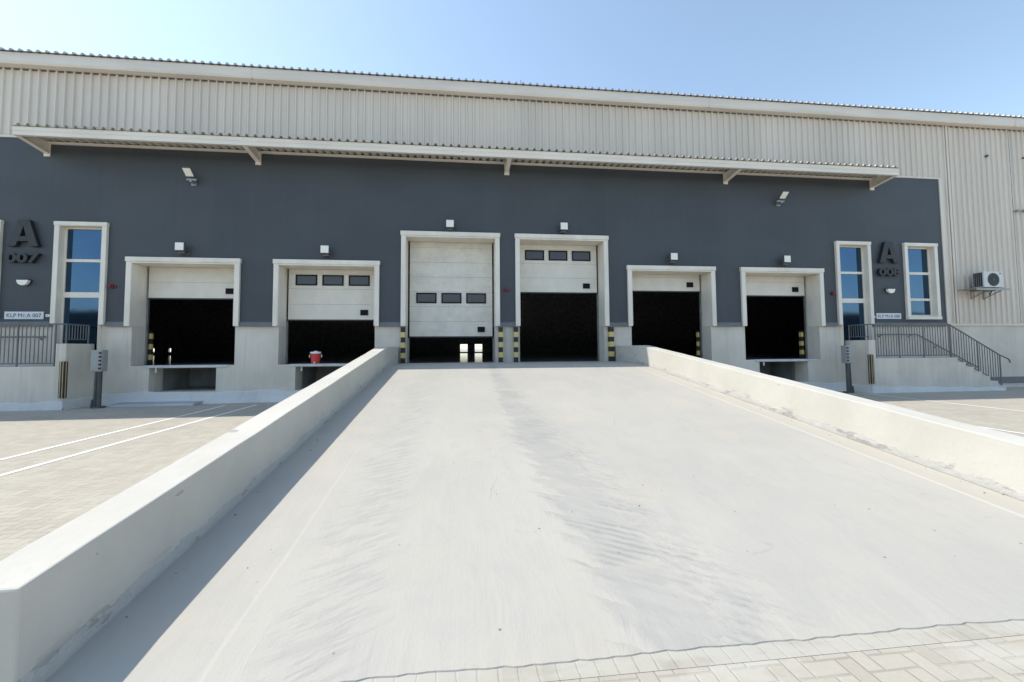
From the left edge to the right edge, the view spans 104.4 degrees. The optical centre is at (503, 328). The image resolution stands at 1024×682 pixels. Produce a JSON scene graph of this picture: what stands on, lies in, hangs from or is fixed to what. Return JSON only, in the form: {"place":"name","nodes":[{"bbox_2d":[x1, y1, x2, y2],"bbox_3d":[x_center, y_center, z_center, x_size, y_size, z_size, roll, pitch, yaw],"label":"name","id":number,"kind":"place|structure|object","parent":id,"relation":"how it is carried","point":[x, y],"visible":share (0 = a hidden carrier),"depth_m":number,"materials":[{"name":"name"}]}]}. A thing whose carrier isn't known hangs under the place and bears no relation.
{"place":"outdoors","nodes":[
{"label":"outdoors","id":0,"kind":"place"},
{"bbox_2d":[0,349,1023,681],"bbox_3d":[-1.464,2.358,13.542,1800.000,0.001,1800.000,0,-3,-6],"label":"paving","id":1,"kind":"structure","parent":0,"point":[40,501],"depth_m":5.43,"materials":[{"name":"white concrete"}]},
{"bbox_2d":[0,344,94,410],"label":"entrance platform","id":2,"kind":"structure","parent":1,"relation":"on","point":[26,388],"depth_m":11.43,"materials":[{"name":"paint"}]},
{"bbox_2d":[0,323,89,366],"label":"railing","id":3,"kind":"object","parent":2,"relation":"on","point":[16,363],"visible":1,"depth_m":11.49,"materials":[{"name":"metal"}]},
{"bbox_2d":[58,361,67,397],"bbox_3d":[-12.713,1.469,11.442,0.134,1.050,0.119,0,-3,-6],"label":"corner guard","id":4,"kind":"object","parent":2,"relation":"attached to","point":[63,378],"visible":1,"depth_m":11.40,"materials":[{"name":"rubber"}]},
{"bbox_2d":[90,350,107,408],"bbox_3d":[-11.999,1.483,11.715,0.340,1.721,0.250,0,-3,-6],"label":"control cabinet","id":5,"kind":"object","parent":1,"relation":"on","point":[99,363],"visible":1,"depth_m":11.67,"materials":[{"name":"metal"}]},
{"bbox_2d":[0,347,398,681],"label":"ramp wall","id":6,"kind":"structure","parent":1,"relation":"on","point":[68,590],"depth_m":2.59,"materials":[{"name":"paint"}]},
{"bbox_2d":[0,47,1023,406],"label":"warehouse","id":7,"kind":"structure","parent":1,"relation":"on","point":[376,181],"depth_m":14.12,"materials":[{"name":"paint"}]},
{"bbox_2d":[0,220,3,280],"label":"window","id":8,"kind":"structure","parent":7,"relation":"in","point":[1,221],"depth_m":12.20,"materials":[{"name":"paint"}]},
{"bbox_2d":[5,220,41,262],"bbox_3d":[-14.786,-2.695,12.234,0.920,1.331,0.110,0,-3,-6],"label":"wall sign","id":9,"kind":"object","parent":7,"relation":"attached to","point":[27,228],"visible":1,"depth_m":12.20,"materials":[{"name":"grey metal"}]},
{"bbox_2d":[15,279,31,285],"bbox_3d":[-14.749,-1.421,12.184,0.370,0.210,0.119,0,-3,-6],"label":"bulkhead lamp","id":10,"kind":"object","parent":7,"relation":"attached to","point":[25,282],"visible":1,"depth_m":12.14,"materials":[{"name":"plastic"}]},
{"bbox_2d":[4,312,43,318],"bbox_3d":[-14.733,-0.414,12.187,1.070,0.230,0.020,0,-3,-6],"label":"name plate","id":11,"kind":"object","parent":7,"relation":"attached to","point":[23,315],"visible":1,"depth_m":12.18,"materials":[{"name":"white plastic"}]},
{"bbox_2d":[1,336,46,339],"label":"handrail","id":12,"kind":"object","parent":7,"relation":"attached to","point":[41,337],"visible":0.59,"depth_m":12.09,"materials":[{"name":"grey metal"}]},
{"bbox_2d":[50,221,109,364],"bbox_3d":[-13.236,-1.113,12.432,1.500,4.470,0.275,0,-3,-6],"label":"entrance door","id":13,"kind":"structure","parent":7,"relation":"in","point":[80,249],"depth_m":12.49,"materials":[{"name":"paint"}]},
{"bbox_2d":[108,284,116,288],"bbox_3d":[-12.311,-1.343,12.452,0.214,0.149,0.104,0,-3,-6],"label":"alarm sounder","id":14,"kind":"object","parent":7,"relation":"attached to","point":[111,286],"visible":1,"depth_m":12.45,"materials":[{"name":"red plastic"}]},
{"bbox_2d":[148,332,153,364],"bbox_3d":[-11.771,0.646,13.222,0.096,1.108,0.108,0,-3,-6],"label":"striped guard","id":15,"kind":"object","parent":7,"relation":"on","point":[150,351],"visible":1,"depth_m":13.20,"materials":[{"name":"plastic"}]},
{"bbox_2d":[174,242,189,254],"bbox_3d":[-10.264,-2.562,12.652,0.320,0.350,0.266,0,-3,-6],"label":"dock light","id":16,"kind":"object","parent":7,"relation":"attached to","point":[180,248],"visible":1,"depth_m":12.54,"materials":[{"name":"white plastic"}]},
{"bbox_2d":[182,167,196,185],"bbox_3d":[-10.052,-4.889,12.713,0.300,0.462,0.419,0,-3,-6],"label":"floodlight","id":17,"kind":"object","parent":7,"relation":"attached to","point":[188,172],"visible":1,"depth_m":12.68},
{"bbox_2d":[148,267,233,299],"bbox_3d":[-10.304,-1.518,13.303,2.930,1.068,0.095,0,-3,-6],"label":"sectional door","id":18,"kind":"structure","parent":7,"relation":"in","point":[164,282],"depth_m":13.28,"materials":[{"name":"metal"}]},
{"bbox_2d":[309,351,321,363],"bbox_3d":[-6.359,0.959,13.404,0.346,0.430,0.346,-2,-3,32],"label":"water cooler","id":19,"kind":"object","parent":7,"relation":"on","point":[316,356],"visible":1,"depth_m":13.28,"materials":[{"name":"red plastic"}]},
{"bbox_2d":[320,245,331,257],"bbox_3d":[-5.890,-2.566,13.126,0.320,0.350,0.266,0,-3,-6],"label":"dock light","id":20,"kind":"object","parent":7,"relation":"attached to","point":[325,251],"visible":1,"depth_m":13.01,"materials":[{"name":"white plastic"}]},
{"bbox_2d":[288,269,373,320],"bbox_3d":[-5.927,-1.167,13.759,2.930,1.778,0.095,0,-3,-6],"label":"sectional door","id":21,"kind":"structure","parent":7,"relation":"in","point":[313,295],"depth_m":13.75,"materials":[{"name":"metal"}]},
{"bbox_2d":[400,326,405,362],"bbox_3d":[-3.390,0.534,13.338,0.156,1.238,0.166,0,-3,-6],"label":"striped guard","id":22,"kind":"object","parent":7,"relation":"attached to","point":[403,339],"visible":0.92,"depth_m":13.27,"materials":[{"name":"plastic"}]},
{"bbox_2d":[445,220,454,231],"bbox_3d":[-1.845,-3.539,13.612,0.320,0.350,0.266,0,-3,-6],"label":"dock light","id":23,"kind":"object","parent":7,"relation":"attached to","point":[449,226],"visible":1,"depth_m":13.50,"materials":[{"name":"white plastic"}]},
{"bbox_2d":[409,242,492,337],"bbox_3d":[-1.877,-1.401,14.209,2.930,3.418,0.095,0,-3,-6],"label":"sectional door","id":24,"kind":"structure","parent":7,"relation":"in","point":[451,283],"depth_m":14.20,"materials":[{"name":"metal"}]},
{"bbox_2d":[498,326,502,361],"bbox_3d":[-0.109,0.531,13.693,0.156,1.238,0.166,0,-3,-6],"label":"striped guard","id":25,"kind":"object","parent":7,"relation":"attached to","point":[500,337],"visible":0.89,"depth_m":13.62,"materials":[{"name":"plastic"}]},
{"bbox_2d":[520,244,596,293],"bbox_3d":[2.005,-2.208,14.669,2.930,1.808,0.095,0,-3,-6],"label":"sectional door","id":26,"kind":"structure","parent":7,"relation":"in","point":[547,269],"depth_m":14.66,"materials":[{"name":"metal"}]},
{"bbox_2d":[558,222,567,233],"bbox_3d":[2.102,-3.562,14.040,0.320,0.350,0.266,0,-3,-6],"label":"dock light","id":27,"kind":"object","parent":7,"relation":"attached to","point":[563,229],"visible":1,"depth_m":13.92,"materials":[{"name":"white plastic"}]},
{"bbox_2d":[632,274,699,292],"bbox_3d":[6.060,-1.733,15.085,2.930,0.668,0.095,0,-3,-6],"label":"sectional door","id":28,"kind":"structure","parent":7,"relation":"in","point":[640,282],"depth_m":15.09,"materials":[{"name":"metal"}]},
{"bbox_2d":[666,253,677,263],"bbox_3d":[6.130,-2.567,14.427,0.320,0.350,0.266,0,-3,-6],"label":"dock light","id":29,"kind":"object","parent":7,"relation":"attached to","point":[673,259],"visible":1,"depth_m":14.31,"materials":[{"name":"white plastic"}]},
{"bbox_2d":[696,331,699,357],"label":"striped guard","id":30,"kind":"object","parent":7,"relation":"on","point":[698,343],"visible":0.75,"depth_m":15.28,"materials":[{"name":"plastic"}]},
{"bbox_2d":[746,276,804,296],"bbox_3d":[10.434,-1.667,15.555,2.930,0.808,0.095,0,-3,-6],"label":"sectional door","id":31,"kind":"structure","parent":7,"relation":"in","point":[756,286],"depth_m":15.57,"materials":[{"name":"metal"}]},
{"bbox_2d":[776,191,788,206],"bbox_3d":[10.468,-4.908,14.935,0.300,0.462,0.419,0,-3,-6],"label":"floodlight","id":32,"kind":"object","parent":7,"relation":"attached to","point":[783,194],"visible":1,"depth_m":14.89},
{"bbox_2d":[778,255,790,265],"bbox_3d":[10.554,-2.561,14.906,0.320,0.350,0.266,0,-3,-6],"label":"dock light","id":33,"kind":"object","parent":7,"relation":"attached to","point":[786,260],"visible":1,"depth_m":14.79,"materials":[{"name":"white plastic"}]},
{"bbox_2d":[799,331,803,358],"bbox_3d":[11.850,0.625,15.790,0.116,1.108,0.128,0,-3,-6],"label":"striped guard","id":34,"kind":"object","parent":7,"relation":"on","point":[801,343],"visible":1,"depth_m":15.75,"materials":[{"name":"plastic"}]},
{"bbox_2d":[834,241,874,344],"bbox_3d":[13.487,-1.137,15.326,1.500,4.470,0.275,0,-3,-6],"label":"entrance door","id":35,"kind":"structure","parent":7,"relation":"in","point":[853,263],"depth_m":15.41,"materials":[{"name":"paint"}]},
{"bbox_2d":[876,313,900,318],"bbox_3d":[14.943,-0.497,15.403,1.070,0.220,0.020,0,-3,-6],"label":"name plate","id":36,"kind":"object","parent":7,"relation":"attached to","point":[888,315],"visible":1,"depth_m":15.39,"materials":[{"name":"white plastic"}]},
{"bbox_2d":[877,242,900,275],"bbox_3d":[14.970,-2.723,15.456,0.920,1.331,0.110,0,-3,-6],"label":"wall sign","id":37,"kind":"object","parent":7,"relation":"attached to","point":[888,248],"visible":1,"depth_m":15.41,"materials":[{"name":"grey metal"}]},
{"bbox_2d":[884,288,895,293],"bbox_3d":[15.007,-1.468,15.408,0.370,0.210,0.119,0,-3,-6],"label":"bulkhead lamp","id":38,"kind":"object","parent":7,"relation":"attached to","point":[889,290],"visible":1,"depth_m":15.36,"materials":[{"name":"plastic"}]},
{"bbox_2d":[902,243,941,319],"bbox_3d":[16.421,-1.869,15.679,1.490,3.010,0.275,0,-3,-6],"label":"window","id":39,"kind":"structure","parent":7,"relation":"in","point":[920,260],"depth_m":15.75,"materials":[{"name":"paint"}]},
{"bbox_2d":[876,334,977,367],"bbox_3d":[16.548,0.878,15.493,4.381,1.362,0.141,0,-3,-6],"label":"handrail","id":40,"kind":"object","parent":7,"relation":"attached to","point":[931,342],"visible":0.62,"depth_m":15.47,"materials":[{"name":"grey metal"}]},
{"bbox_2d":[957,271,1009,299],"bbox_3d":[18.800,-1.694,15.578,1.500,1.040,0.620,0,-3,-6],"label":"air conditioner","id":41,"kind":"object","parent":7,"relation":"attached to","point":[987,281],"visible":1,"depth_m":15.36,"materials":[{"name":"plastic"}]},
{"bbox_2d":[0,393,1023,475],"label":"parking lines","id":42,"kind":"object","parent":1,"relation":"on","point":[211,417],"visible":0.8,"depth_m":7.64,"materials":[{"name":"paint"}]},
{"bbox_2d":[44,361,1023,681],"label":"ramp","id":43,"kind":"structure","parent":1,"relation":"on","point":[398,519],"depth_m":3.16,"materials":[{"name":"concrete"}]},
{"bbox_2d":[513,326,517,361],"bbox_3d":[0.417,0.531,13.750,0.156,1.238,0.166,0,-3,-6],"label":"striped guard","id":44,"kind":"object","parent":43,"relation":"on","point":[515,343],"visible":0.87,"depth_m":13.68,"materials":[{"name":"plastic"}]},
{"bbox_2d":[608,326,614,360],"bbox_3d":[3.818,0.528,14.119,0.186,1.238,0.166,0,-3,-6],"label":"striped guard","id":45,"kind":"object","parent":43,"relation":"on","point":[611,343],"visible":0.86,"depth_m":14.05,"materials":[{"name":"plastic"}]},
{"bbox_2d":[359,620,1023,681],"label":"paving edge","id":46,"kind":"object","parent":1,"relation":"on","point":[669,660],"visible":1,"depth_m":2.17,"materials":[{"name":"grey concrete"}]},
{"bbox_2d":[614,345,1023,500],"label":"ramp wall","id":47,"kind":"structure","parent":1,"relation":"on","point":[988,458],"depth_m":5.29,"materials":[{"name":"paint"}]},
{"bbox_2d":[841,345,854,392],"bbox_3d":[12.497,1.461,14.368,0.340,1.721,0.250,0,-3,-6],"label":"control cabinet","id":48,"kind":"object","parent":1,"relation":"on","point":[847,355],"visible":0.95,"depth_m":14.32,"materials":[{"name":"metal"}]},
{"bbox_2d":[845,340,1005,392],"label":"entrance platform","id":49,"kind":"structure","parent":1,"relation":"on","point":[918,374],"depth_m":14.53,"materials":[{"name":"paint"}]},
{"bbox_2d":[867,354,874,383],"bbox_3d":[13.192,1.445,14.248,0.134,1.050,0.119,0,-3,-6],"label":"corner guard","id":50,"kind":"object","parent":49,"relation":"attached to","point":[871,370],"visible":1,"depth_m":14.21,"materials":[{"name":"rubber"}]},
{"bbox_2d":[848,324,1010,384],"bbox_3d":[16.173,1.010,15.072,5.926,2.368,0.804,0,-3,-6],"label":"railing","id":51,"kind":"object","parent":49,"relation":"on","point":[949,326],"visible":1,"depth_m":14.73,"materials":[{"name":"grey metal"}]},
{"bbox_2d":[0,0,1023,350],"label":"sky","id":52,"kind":"structure","parent":0,"point":[948,55],"materials":[{"name":"blue"}]}
]}

